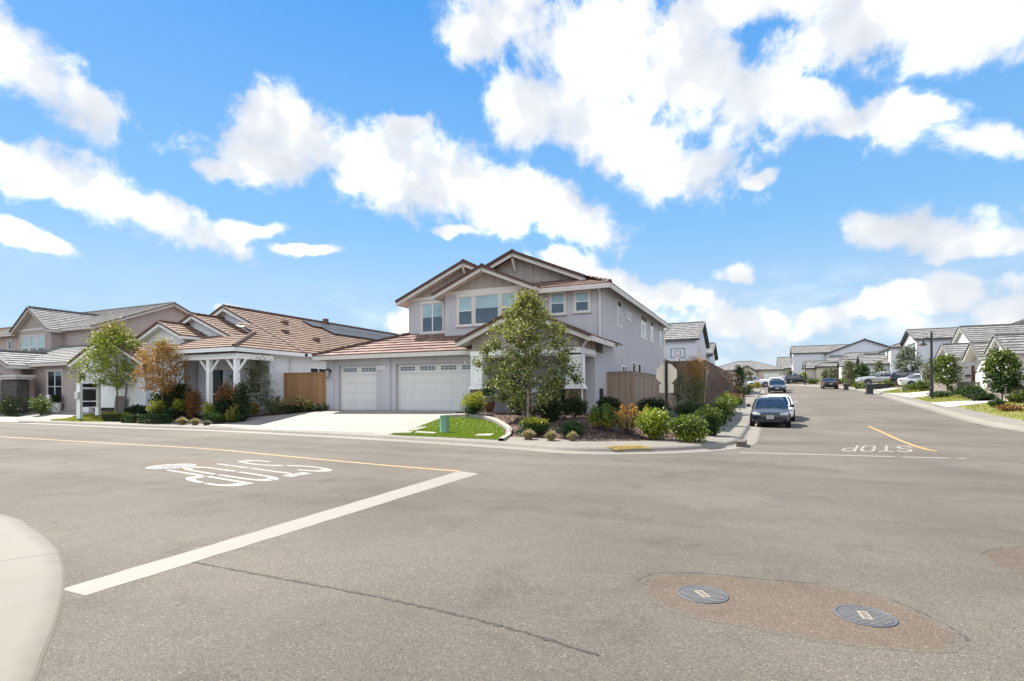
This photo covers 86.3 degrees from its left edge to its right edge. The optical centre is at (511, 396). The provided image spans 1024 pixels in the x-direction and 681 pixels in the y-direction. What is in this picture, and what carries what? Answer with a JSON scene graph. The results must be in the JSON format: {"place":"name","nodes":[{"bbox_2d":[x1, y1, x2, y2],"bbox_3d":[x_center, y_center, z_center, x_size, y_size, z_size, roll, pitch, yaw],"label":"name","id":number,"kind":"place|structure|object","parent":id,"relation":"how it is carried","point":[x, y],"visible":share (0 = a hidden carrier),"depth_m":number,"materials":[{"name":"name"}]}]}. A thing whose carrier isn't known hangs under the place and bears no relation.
{"place":"outdoors","nodes":[
{"label":"outdoors","id":0,"kind":"place"},
{"bbox_2d":[0,514,64,680],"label":"pavement","id":1,"kind":"structure","parent":0,"point":[32,578],"depth_m":4.05,"materials":[{"name":"concrete"}]},
{"bbox_2d":[0,408,126,421],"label":"driveway","id":2,"kind":"structure","parent":0,"point":[62,414],"depth_m":33.96,"materials":[{"name":"concrete"}]},
{"bbox_2d":[52,408,130,420],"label":"grass","id":3,"kind":"structure","parent":0,"point":[88,415],"depth_m":31.24,"materials":[{"name":"plant"}]},
{"bbox_2d":[205,410,460,433],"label":"driveway","id":4,"kind":"structure","parent":0,"point":[383,421],"depth_m":24.61,"materials":[{"name":"concrete"}]},
{"bbox_2d":[0,399,707,440],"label":"planting bed","id":5,"kind":"object","parent":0,"point":[514,427],"visible":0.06,"depth_m":18.86,"materials":[{"name":"soil"}]},
{"bbox_2d":[3,398,47,415],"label":"hedge","id":6,"kind":"object","parent":5,"relation":"on","point":[13,406],"visible":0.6,"depth_m":35.08,"materials":[{"name":"green plant"}]},
{"bbox_2d":[27,394,56,414],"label":"shrub","id":7,"kind":"object","parent":5,"relation":"on","point":[41,407],"visible":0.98,"depth_m":34.44,"materials":[{"name":"green plant"}]},
{"bbox_2d":[0,302,190,412],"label":"mauve house","id":8,"kind":"structure","parent":5,"relation":"on","point":[39,346],"depth_m":43.78,"materials":[{"name":"grey paint"}]},
{"bbox_2d":[45,369,63,403],"bbox_3d":[-31.102,-0.665,37.126,2.160,2.370,0.085,0,0,25],"label":"window","id":9,"kind":"structure","parent":8,"relation":"in","point":[54,377],"depth_m":37.13,"materials":[{"name":"glass"}]},
{"bbox_2d":[124,404,151,414],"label":"shrub","id":10,"kind":"object","parent":5,"relation":"on","point":[137,409],"visible":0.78,"depth_m":31.33,"materials":[{"name":"green plant"}]},
{"bbox_2d":[137,413,172,423],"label":"hedge","id":11,"kind":"object","parent":5,"relation":"on","point":[166,418],"visible":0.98,"depth_m":26.78,"materials":[{"name":"green plant"}]},
{"bbox_2d":[146,398,167,419],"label":"shrub","id":12,"kind":"object","parent":5,"relation":"on","point":[155,405],"visible":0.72,"depth_m":28.96,"materials":[{"name":"green plant"}]},
{"bbox_2d":[128,333,199,413],"bbox_3d":[-18.665,-1.034,29.053,3.595,4.704,3.519,0,0,25],"label":"street tree","id":13,"kind":"object","parent":5,"relation":"on","point":[148,361],"visible":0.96,"depth_m":28.69,"materials":[{"name":"orange plant"}]},
{"bbox_2d":[163,403,187,418],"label":"shrub","id":14,"kind":"object","parent":5,"relation":"on","point":[169,411],"visible":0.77,"depth_m":28.19,"materials":[{"name":"green plant"}]},
{"bbox_2d":[147,382,205,413],"bbox_3d":[-18.062,0.249,29.515,4.128,2.062,1.569,0,0,25],"label":"hedge","id":15,"kind":"object","parent":5,"relation":"on","point":[171,397],"visible":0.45,"depth_m":29.08,"materials":[{"name":"green plant"}]},
{"bbox_2d":[182,384,202,419],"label":"shrub","id":16,"kind":"object","parent":5,"relation":"on","point":[191,400],"visible":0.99,"depth_m":28.28,"materials":[{"name":"brown plant"}]},
{"bbox_2d":[197,409,247,422],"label":"shrub","id":17,"kind":"object","parent":5,"relation":"on","point":[214,415],"visible":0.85,"depth_m":26.28,"materials":[{"name":"green plant"}]},
{"bbox_2d":[211,379,243,420],"bbox_3d":[-14.071,0.226,27.095,1.972,2.220,1.062,0,0,25],"label":"shrub","id":18,"kind":"object","parent":5,"relation":"on","point":[225,395],"visible":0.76,"depth_m":26.86,"materials":[{"name":"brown plant"}]},
{"bbox_2d":[67,304,397,415],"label":"single storey house","id":19,"kind":"structure","parent":5,"relation":"on","point":[220,342],"depth_m":32.16,"materials":[{"name":"white paint"}]},
{"bbox_2d":[91,370,135,407],"bbox_3d":[-24.560,-0.440,33.765,4.900,2.320,0.072,0,0,25],"label":"garage door","id":20,"kind":"structure","parent":19,"relation":"in","point":[108,395],"depth_m":33.73,"materials":[{"name":"metal"}]},
{"bbox_2d":[213,370,221,402],"bbox_3d":[-16.998,-0.415,31.406,0.800,2.170,0.060,0,0,25],"label":"front door","id":21,"kind":"structure","parent":19,"relation":"in","point":[217,374],"depth_m":31.36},
{"bbox_2d":[214,367,232,394],"bbox_3d":[-16.270,-0.862,31.074,2.000,1.575,0.085,0,0,25],"label":"window","id":22,"kind":"structure","parent":19,"relation":"in","point":[227,372],"depth_m":31.07,"materials":[{"name":"glass"}]},
{"bbox_2d":[302,320,394,339],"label":"solar array","id":23,"kind":"object","parent":19,"relation":"on","point":[346,331],"visible":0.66,"depth_m":42.13,"materials":[{"name":"glass"}]},
{"bbox_2d":[232,380,253,420],"bbox_3d":[-13.154,0.263,26.693,1.072,2.145,0.903,0,0,25],"label":"shrub","id":24,"kind":"object","parent":5,"relation":"on","point":[242,402],"visible":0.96,"depth_m":26.58,"materials":[{"name":"green plant"}]},
{"bbox_2d":[241,355,286,413],"bbox_3d":[-13.443,-0.623,28.900,2.765,3.461,2.234,0,0,25],"label":"young tree","id":25,"kind":"object","parent":5,"relation":"on","point":[259,365],"visible":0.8,"depth_m":28.77,"materials":[{"name":"green plant"}]},
{"bbox_2d":[264,396,285,414],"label":"shrub","id":26,"kind":"object","parent":5,"relation":"on","point":[272,407],"visible":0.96,"depth_m":28.21,"materials":[{"name":"green plant"}]},
{"bbox_2d":[279,395,311,413],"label":"shrub","id":27,"kind":"object","parent":5,"relation":"on","point":[294,405],"visible":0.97,"depth_m":28.40,"materials":[{"name":"green plant"}]},
{"bbox_2d":[284,372,325,409],"bbox_3d":[-11.329,-0.050,29.919,3.140,2.500,0.149,0,0,25],"label":"wooden fence","id":28,"kind":"object","parent":5,"relation":"on","point":[310,385],"visible":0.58,"depth_m":29.82,"materials":[{"name":"orange wood"}]},
{"bbox_2d":[459,392,487,415],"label":"shrub","id":29,"kind":"object","parent":5,"relation":"on","point":[475,401],"visible":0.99,"depth_m":22.24,"materials":[{"name":"green plant"}]},
{"bbox_2d":[447,413,511,440],"bbox_3d":[-0.897,1.065,19.850,1.450,0.690,6.784,0,0,-20],"label":"lawn edging","id":30,"kind":"object","parent":5,"relation":"on","point":[507,427],"visible":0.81,"depth_m":20.83,"materials":[{"name":"concrete"}]},
{"bbox_2d":[312,249,670,413],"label":"corner house","id":31,"kind":"structure","parent":5,"relation":"on","point":[454,309],"depth_m":27.14,"materials":[{"name":"paint"}]},
{"bbox_2d":[341,365,375,409],"bbox_3d":[-7.965,-0.425,28.567,2.490,2.330,0.072,0,0,25],"label":"garage door","id":32,"kind":"structure","parent":31,"relation":"in","point":[358,383],"depth_m":28.57,"materials":[{"name":"paint"}]},
{"bbox_2d":[419,300,444,334],"bbox_3d":[-4.246,-4.194,29.095,1.630,1.768,0.085,0,0,25],"label":"window","id":33,"kind":"structure","parent":31,"relation":"in","point":[432,313],"depth_m":29.10,"materials":[{"name":"glass"}]},
{"bbox_2d":[398,362,470,410],"bbox_3d":[-3.576,-0.425,26.515,4.740,2.330,0.072,0,0,25],"label":"garage door","id":34,"kind":"structure","parent":31,"relation":"in","point":[437,386],"depth_m":26.60,"materials":[{"name":"paint"}]},
{"bbox_2d":[455,294,473,327],"bbox_3d":[-2.399,-4.312,27.569,1.020,1.645,0.085,0,0,25],"label":"window","id":35,"kind":"structure","parent":31,"relation":"in","point":[464,302],"depth_m":27.59,"materials":[{"name":"glass"}]},
{"bbox_2d":[473,291,499,326],"bbox_3d":[-1.266,-4.312,27.039,1.470,1.645,0.085,0,0,25],"label":"window","id":36,"kind":"structure","parent":31,"relation":"in","point":[486,305],"depth_m":27.09,"materials":[{"name":"glass"}]},
{"bbox_2d":[479,373,496,411],"bbox_3d":[-1.001,-0.167,23.593,1.087,1.694,1.118,0,0,25],"label":"flower pot","id":37,"kind":"object","parent":31,"relation":"on","point":[490,401],"visible":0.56,"depth_m":23.39,"materials":[{"name":"brown ceramic"}]},
{"bbox_2d":[500,289,518,314],"bbox_3d":[-0.129,-4.312,26.508,1.030,1.645,0.085,0,0,25],"label":"window","id":38,"kind":"structure","parent":31,"relation":"in","point":[508,293],"depth_m":26.58,"materials":[{"name":"glass"}]},
{"bbox_2d":[548,291,566,315],"bbox_3d":[2.161,-4.433,25.988,0.980,1.205,0.085,0,0,25],"label":"window","id":39,"kind":"structure","parent":31,"relation":"in","point":[557,300],"depth_m":26.00,"materials":[{"name":"glass"}]},
{"bbox_2d":[572,289,591,313],"bbox_3d":[3.257,-4.433,25.476,0.940,1.125,0.085,0,0,25],"label":"window","id":40,"kind":"structure","parent":31,"relation":"in","point":[581,298],"depth_m":25.50,"materials":[{"name":"glass"}]},
{"bbox_2d":[464,288,584,416],"bbox_3d":[0.507,-1.467,19.958,4.408,5.004,3.851,0,0,25],"label":"street tree","id":41,"kind":"object","parent":5,"relation":"on","point":[524,307],"visible":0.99,"depth_m":19.70,"materials":[{"name":"green plant"}]},
{"bbox_2d":[517,415,551,436],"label":"shrub","id":42,"kind":"object","parent":5,"relation":"on","point":[537,426],"visible":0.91,"depth_m":17.97,"materials":[{"name":"green plant"}]},
{"bbox_2d":[537,399,564,421],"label":"shrub","id":43,"kind":"object","parent":5,"relation":"on","point":[552,411],"visible":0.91,"depth_m":19.63,"materials":[{"name":"green plant"}]},
{"bbox_2d":[552,420,587,436],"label":"shrub","id":44,"kind":"object","parent":5,"relation":"on","point":[576,427],"visible":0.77,"depth_m":17.28,"materials":[{"name":"green plant"}]},
{"bbox_2d":[559,390,588,417],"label":"shrub","id":45,"kind":"object","parent":5,"relation":"on","point":[577,406],"visible":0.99,"depth_m":19.70,"materials":[{"name":"green plant"}]},
{"bbox_2d":[478,412,676,440],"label":"bark mulch","id":46,"kind":"object","parent":5,"relation":"on","point":[491,413],"visible":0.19,"depth_m":18.59,"materials":[{"name":"wood"}]},
{"bbox_2d":[585,403,619,430],"bbox_3d":[3.022,0.712,17.674,0.826,1.025,1.250,0,0,-40],"label":"shrub","id":47,"kind":"object","parent":5,"relation":"on","point":[604,418],"visible":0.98,"depth_m":17.64,"materials":[{"name":"green plant"}]},
{"bbox_2d":[595,395,624,413],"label":"shrub","id":48,"kind":"object","parent":5,"relation":"on","point":[613,402],"visible":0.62,"depth_m":22.27,"materials":[{"name":"green plant"}]},
{"bbox_2d":[614,403,641,434],"bbox_3d":[3.636,0.769,17.328,0.840,1.129,0.826,0,0,-24],"label":"shrub","id":49,"kind":"object","parent":5,"relation":"on","point":[625,421],"visible":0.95,"depth_m":17.21,"materials":[{"name":"orange plant"}]},
{"bbox_2d":[607,371,686,411],"bbox_3d":[8.885,0.170,33.646,1.345,2.660,18.225,0,0,25],"label":"wooden fence","id":50,"kind":"object","parent":5,"relation":"on","point":[627,388],"visible":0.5,"depth_m":25.66,"materials":[{"name":"wood"}]},
{"bbox_2d":[628,396,672,413],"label":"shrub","id":51,"kind":"object","parent":5,"relation":"on","point":[658,403],"visible":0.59,"depth_m":24.44,"materials":[{"name":"green plant"}]},
{"bbox_2d":[634,407,671,439],"bbox_3d":[4.432,0.871,16.994,1.137,1.107,1.281,0,0,25],"label":"shrub","id":52,"kind":"object","parent":5,"relation":"on","point":[653,420],"visible":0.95,"depth_m":16.75,"materials":[{"name":"green plant"}]},
{"bbox_2d":[656,362,676,415],"bbox_3d":[5.549,0.121,19.657,0.730,2.683,0.114,0,0,25],"label":"stop sign","id":53,"kind":"object","parent":5,"relation":"on","point":[666,374],"visible":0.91,"depth_m":19.64,"materials":[{"name":"metal"}]},
{"bbox_2d":[670,369,692,405],"bbox_3d":[9.585,-0.310,31.239,1.562,2.637,1.807,0,0,9],"label":"young tree","id":54,"kind":"object","parent":5,"relation":"on","point":[679,393],"visible":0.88,"depth_m":31.06,"materials":[{"name":"green plant"}]},
{"bbox_2d":[663,413,710,441],"bbox_3d":[5.233,0.965,16.299,1.332,0.927,1.308,0,0,25],"label":"shrub","id":55,"kind":"object","parent":5,"relation":"on","point":[689,427],"visible":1,"depth_m":16.00,"materials":[{"name":"green plant"}]},
{"bbox_2d":[668,400,713,416],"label":"hedge","id":56,"kind":"object","parent":5,"relation":"on","point":[686,408],"visible":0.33,"depth_m":26.02,"materials":[{"name":"green plant"}]},
{"bbox_2d":[679,349,712,404],"bbox_3d":[12.193,-1.056,36.800,2.665,4.304,2.654,0,0,25],"label":"young tree","id":57,"kind":"object","parent":5,"relation":"on","point":[695,375],"visible":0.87,"depth_m":36.82,"materials":[{"name":"brown plant"}]},
{"bbox_2d":[693,403,724,435],"bbox_3d":[6.737,0.836,18.660,1.082,1.186,1.074,0,0,25],"label":"shrub","id":58,"kind":"object","parent":5,"relation":"on","point":[711,416],"visible":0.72,"depth_m":18.46,"materials":[{"name":"green plant"}]},
{"bbox_2d":[709,396,735,425],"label":"shrub","id":59,"kind":"object","parent":5,"relation":"on","point":[727,410],"visible":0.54,"depth_m":24.74,"materials":[{"name":"green plant"}]},
{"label":"lawn","id":60,"kind":"structure","parent":5,"relation":"on","visible":0},
{"bbox_2d":[74,383,100,418],"bbox_3d":[-24.266,0.420,31.265,0.259,2.280,1.734,0,0,0],"label":"property sign","id":61,"kind":"object","parent":60,"relation":"on","point":[82,394],"visible":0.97,"depth_m":31.22,"materials":[{"name":"metal"}]},
{"bbox_2d":[63,316,148,413],"bbox_3d":[-23.762,-1.890,32.826,4.707,6.142,4.838,0,0,-3],"label":"street tree","id":62,"kind":"object","parent":60,"relation":"on","point":[104,360],"visible":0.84,"depth_m":32.15,"materials":[{"name":"green plant"}]},
{"bbox_2d":[35,388,758,446],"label":"pavement","id":63,"kind":"structure","parent":0,"point":[734,427],"depth_m":17.82,"materials":[{"name":"concrete"}]},
{"bbox_2d":[392,416,504,438],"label":"grass","id":64,"kind":"structure","parent":0,"point":[459,431],"depth_m":19.99,"materials":[{"name":"plant"}]},
{"bbox_2d":[0,385,1023,680],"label":"road","id":65,"kind":"structure","parent":0,"point":[514,565],"depth_m":5.41,"materials":[{"name":"asphalt"}]},
{"bbox_2d":[140,459,225,471],"bbox_3d":[-7.130,1.499,11.886,1.626,0.001,2.566,0,0,-30],"label":"asphalt patch","id":66,"kind":"object","parent":65,"relation":"on","point":[208,463],"visible":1,"depth_m":12.15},
{"bbox_2d":[145,464,195,469],"bbox_3d":[-7.225,1.493,11.583,0.920,0.006,0.920,0,0,25],"label":"road marking","id":67,"kind":"object","parent":66,"relation":"on","point":[167,466],"visible":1,"depth_m":11.57,"materials":[{"name":"paint"}]},
{"bbox_2d":[10,437,456,470],"bbox_3d":[-11.687,1.498,16.673,24.191,0.001,0.802,0,0,27],"label":"line","id":68,"kind":"object","parent":65,"relation":"on","point":[262,453],"visible":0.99,"depth_m":13.78,"materials":[{"name":"yellow paint"}]},
{"bbox_2d":[167,460,331,485],"bbox_3d":[-5.397,1.498,10.940,3.202,0.001,2.873,0,0,25],"label":"stop lettering","id":69,"kind":"object","parent":65,"relation":"on","point":[193,479],"visible":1,"depth_m":10.57,"materials":[{"name":"white paint"}]},
{"bbox_2d":[64,471,478,594],"bbox_3d":[-2.107,1.498,7.496,0.521,0.001,7.119,0,0,21],"label":"stop bar","id":70,"kind":"object","parent":65,"relation":"on","point":[125,576],"visible":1,"depth_m":5.75,"materials":[{"name":"white paint"}]},
{"bbox_2d":[0,388,764,454],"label":"kerb","id":71,"kind":"structure","parent":65,"relation":"on","point":[750,434],"depth_m":17.89,"materials":[{"name":"concrete"}]},
{"bbox_2d":[747,398,793,426],"bbox_3d":[13.233,0.811,28.018,2.180,1.461,4.831,0,0,25],"label":"parked car","id":72,"kind":"object","parent":65,"relation":"on","point":[769,410],"visible":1,"depth_m":26.48,"materials":[{"name":"blue paint"}]},
{"bbox_2d":[767,380,787,392],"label":"parked car","id":73,"kind":"object","parent":65,"relation":"on","point":[777,385],"visible":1,"depth_m":61.80,"materials":[{"name":"blue paint"}]},
{"bbox_2d":[763,394,797,420],"bbox_3d":[15.976,0.669,32.940,2.180,1.461,4.831,0,3,25],"label":"parked car","id":74,"kind":"object","parent":65,"relation":"on","point":[787,398],"visible":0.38,"depth_m":32.31,"materials":[{"name":"white paint"}]},
{"bbox_2d":[635,572,968,652],"bbox_3d":[1.939,1.498,3.951,2.085,0.001,1.175,0,0,25],"label":"asphalt patch","id":75,"kind":"object","parent":65,"relation":"on","point":[803,610],"visible":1,"depth_m":3.80,"materials":[{"name":"asphalt"}]},
{"bbox_2d":[677,585,728,603],"bbox_3d":[1.438,1.494,4.124,0.370,0.008,0.370,0,0,25],"label":"access cover","id":76,"kind":"object","parent":75,"relation":"on","point":[702,594],"visible":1,"depth_m":4.11,"materials":[{"name":"metal"}]},
{"bbox_2d":[833,605,897,626],"bbox_3d":[2.405,1.494,3.721,0.370,0.008,0.370,0,0,25],"label":"access cover","id":77,"kind":"object","parent":75,"relation":"on","point":[865,616],"visible":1,"depth_m":3.71,"materials":[{"name":"metal"}]},
{"bbox_2d":[739,452,965,458],"bbox_3d":[8.473,1.498,13.816,5.059,0.001,0.311,0,0,16],"label":"stop bar","id":78,"kind":"object","parent":65,"relation":"on","point":[847,455],"visible":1,"depth_m":13.78,"materials":[{"name":"white paint"}]},
{"bbox_2d":[785,384,1023,431],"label":"kerb","id":79,"kind":"structure","parent":65,"relation":"on","point":[967,418],"depth_m":33.03,"materials":[{"name":"concrete"}]},
{"bbox_2d":[982,547,1023,575],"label":"asphalt patch","id":80,"kind":"object","parent":65,"relation":"on","point":[1010,559],"visible":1,"depth_m":5.04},
{"bbox_2d":[0,0,1023,365],"label":"sky","id":81,"kind":"structure","parent":0,"point":[776,176],"materials":[{"name":"blue"}]},
{"bbox_2d":[710,386,738,402],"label":"back lots","id":82,"kind":"structure","parent":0,"point":[715,398],"depth_m":52.50,"materials":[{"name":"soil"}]},
{"bbox_2d":[664,321,717,363],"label":"gabled house","id":83,"kind":"structure","parent":82,"relation":"on","point":[689,337],"depth_m":61.13,"materials":[{"name":"white paint"}]},
{"bbox_2d":[665,360,732,405],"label":"wooden fence","id":84,"kind":"object","parent":82,"relation":"on","point":[714,369],"visible":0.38,"depth_m":42.86,"materials":[{"name":"wood"}]},
{"bbox_2d":[711,369,741,396],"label":"bare shrub","id":85,"kind":"object","parent":82,"relation":"on","point":[731,377],"visible":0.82,"depth_m":44.59,"materials":[{"name":"brown plant"}]},
{"bbox_2d":[732,364,749,390],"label":"conifer","id":86,"kind":"object","parent":82,"relation":"on","point":[738,371],"visible":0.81,"depth_m":60.43,"materials":[{"name":"green plant"}]},
{"bbox_2d":[785,382,1010,405],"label":"verge","id":87,"kind":"structure","parent":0,"point":[818,383],"depth_m":85.93,"materials":[{"name":"plant"}]},
{"bbox_2d":[790,338,887,374],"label":"white gable house","id":88,"kind":"structure","parent":87,"relation":"on","point":[799,355],"depth_m":119.11,"materials":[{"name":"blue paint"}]},
{"bbox_2d":[802,352,877,380],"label":"brown garage house","id":89,"kind":"structure","parent":87,"relation":"on","point":[814,369],"depth_m":105.87,"materials":[{"name":"beige paint"}]},
{"bbox_2d":[840,359,856,385],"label":"street tree","id":90,"kind":"object","parent":87,"relation":"on","point":[850,373],"visible":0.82,"depth_m":79.49,"materials":[{"name":"green plant"}]},
{"bbox_2d":[849,361,871,383],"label":"street tree","id":91,"kind":"object","parent":87,"relation":"on","point":[860,369],"visible":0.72,"depth_m":76.10,"materials":[{"name":"green plant"}]},
{"bbox_2d":[855,372,891,383],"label":"pickup truck","id":92,"kind":"object","parent":87,"relation":"on","point":[879,377],"visible":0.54,"depth_m":70.92,"materials":[{"name":"silver metal"}]},
{"bbox_2d":[855,327,957,375],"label":"blue grey house","id":93,"kind":"structure","parent":87,"relation":"on","point":[910,337],"depth_m":74.89,"materials":[{"name":"paint"}]},
{"bbox_2d":[890,344,924,372],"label":"street tree","id":94,"kind":"object","parent":87,"relation":"on","point":[907,351],"visible":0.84,"depth_m":64.77,"materials":[{"name":"green plant"}]},
{"bbox_2d":[890,371,933,386],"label":"parked car","id":95,"kind":"object","parent":87,"relation":"on","point":[895,377],"visible":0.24,"depth_m":62.09,"materials":[{"name":"metal"}]},
{"bbox_2d":[897,374,933,386],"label":"parked car","id":96,"kind":"object","parent":87,"relation":"on","point":[909,379],"visible":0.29,"depth_m":57.67,"materials":[{"name":"white paint"}]},
{"bbox_2d":[904,379,933,390],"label":"shrub","id":97,"kind":"object","parent":87,"relation":"on","point":[921,386],"visible":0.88,"depth_m":52.63,"materials":[{"name":"green plant"}]},
{"bbox_2d":[918,332,933,398],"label":"street lamp","id":98,"kind":"object","parent":87,"relation":"on","point":[931,389],"visible":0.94,"depth_m":43.77,"materials":[{"name":"metal"}]},
{"bbox_2d":[926,351,967,390],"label":"street tree","id":99,"kind":"object","parent":87,"relation":"on","point":[952,369],"visible":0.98,"depth_m":46.69,"materials":[{"name":"green plant"}]},
{"bbox_2d":[934,382,980,391],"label":"block wall","id":100,"kind":"structure","parent":87,"relation":"on","point":[942,388],"depth_m":47.38,"materials":[{"name":"concrete"}]},
{"bbox_2d":[948,384,986,395],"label":"shrub","id":101,"kind":"object","parent":87,"relation":"on","point":[959,390],"visible":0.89,"depth_m":41.96,"materials":[{"name":"green plant"}]},
{"bbox_2d":[934,323,1023,381],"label":"front gable house","id":102,"kind":"structure","parent":87,"relation":"on","point":[963,337],"depth_m":60.71,"materials":[{"name":"grey paint"}]},
{"bbox_2d":[963,392,996,399],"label":"shrub","id":103,"kind":"object","parent":87,"relation":"on","point":[981,396],"visible":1,"depth_m":38.67,"materials":[{"name":"green plant"}]},
{"bbox_2d":[958,401,1023,420],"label":"lawn","id":104,"kind":"structure","parent":87,"relation":"on","point":[1002,413],"depth_m":32.43,"materials":[{"name":"plant"}]},
{"bbox_2d":[961,333,1023,388],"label":"twin gable house","id":105,"kind":"structure","parent":87,"relation":"on","point":[974,351],"depth_m":47.55,"materials":[{"name":"grey paint"}]},
{"bbox_2d":[975,347,1023,399],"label":"street tree","id":106,"kind":"object","parent":87,"relation":"on","point":[1001,359],"visible":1,"depth_m":36.31,"materials":[{"name":"green plant"}]},
{"bbox_2d":[792,384,1023,425],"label":"pavement","id":107,"kind":"structure","parent":0,"point":[985,416],"depth_m":32.10,"materials":[{"name":"concrete"}]},
{"bbox_2d":[913,393,970,401],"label":"grass","id":108,"kind":"structure","parent":0,"point":[941,399],"depth_m":42.44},
{"bbox_2d":[931,399,1007,406],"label":"driveway","id":109,"kind":"structure","parent":0,"point":[954,403],"depth_m":38.28,"materials":[{"name":"concrete"}]},
{"bbox_3d":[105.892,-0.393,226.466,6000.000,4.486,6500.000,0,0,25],"label":"ground","id":110,"kind":"structure","parent":0,"visible":0},
{"bbox_2d":[718,357,791,379],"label":"hip roof house","id":111,"kind":"structure","parent":110,"relation":"on","point":[767,371],"depth_m":134.12,"materials":[{"name":"beige paint"}]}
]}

